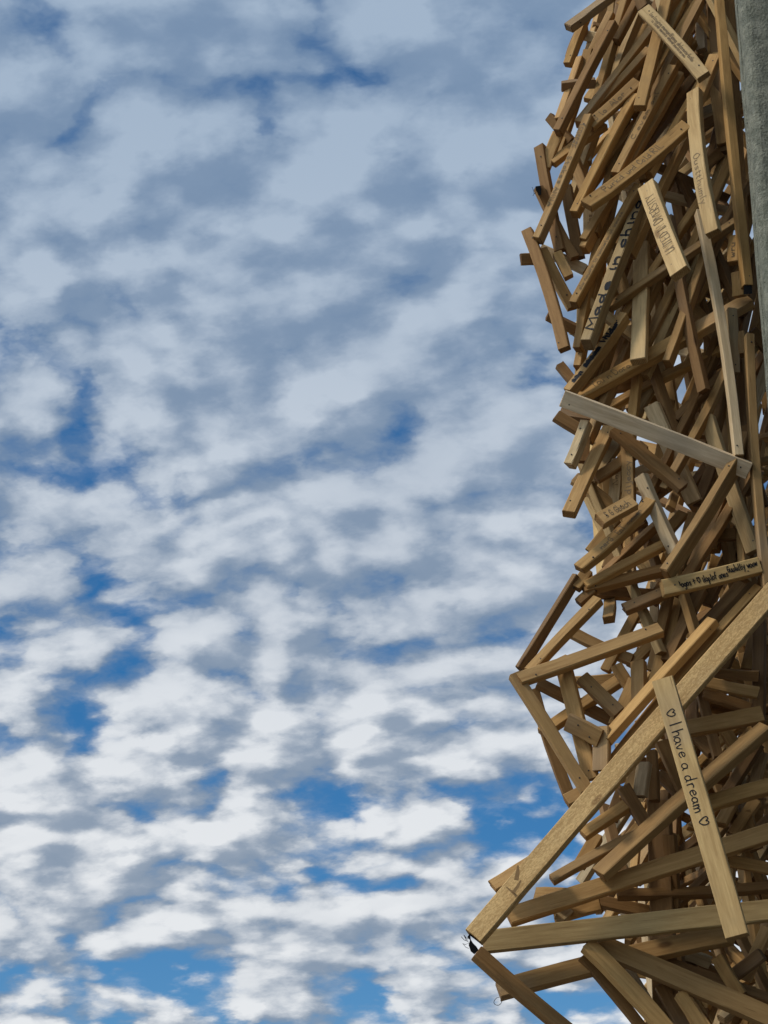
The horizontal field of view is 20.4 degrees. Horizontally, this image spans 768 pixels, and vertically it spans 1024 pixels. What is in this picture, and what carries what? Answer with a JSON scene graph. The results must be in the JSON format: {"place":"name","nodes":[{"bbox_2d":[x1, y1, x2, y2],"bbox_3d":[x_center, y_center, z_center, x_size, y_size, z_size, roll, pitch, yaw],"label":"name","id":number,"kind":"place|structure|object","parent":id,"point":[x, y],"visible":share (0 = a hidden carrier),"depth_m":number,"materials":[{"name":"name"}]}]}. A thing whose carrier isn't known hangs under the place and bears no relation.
{"place":"outdoors","nodes":[
{"label":"outdoors","id":0,"kind":"place"},
{"bbox_2d":[0,0,767,1023],"label":"sky","id":1,"kind":"structure","parent":0,"point":[285,487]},
{"bbox_2d":[463,0,767,1023],"bbox_3d":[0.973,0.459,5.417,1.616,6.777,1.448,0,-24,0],"label":"stick sculpture","id":2,"kind":"object","parent":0,"point":[681,280],"visible":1,"depth_m":5.12,"materials":[{"name":"brown wood"}]},
{"bbox_2d":[734,0,767,405],"bbox_3d":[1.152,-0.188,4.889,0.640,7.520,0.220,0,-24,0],"label":"concrete pillar","id":3,"kind":"structure","parent":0,"point":[752,23],"depth_m":5.19,"materials":[{"name":"grey concrete"}]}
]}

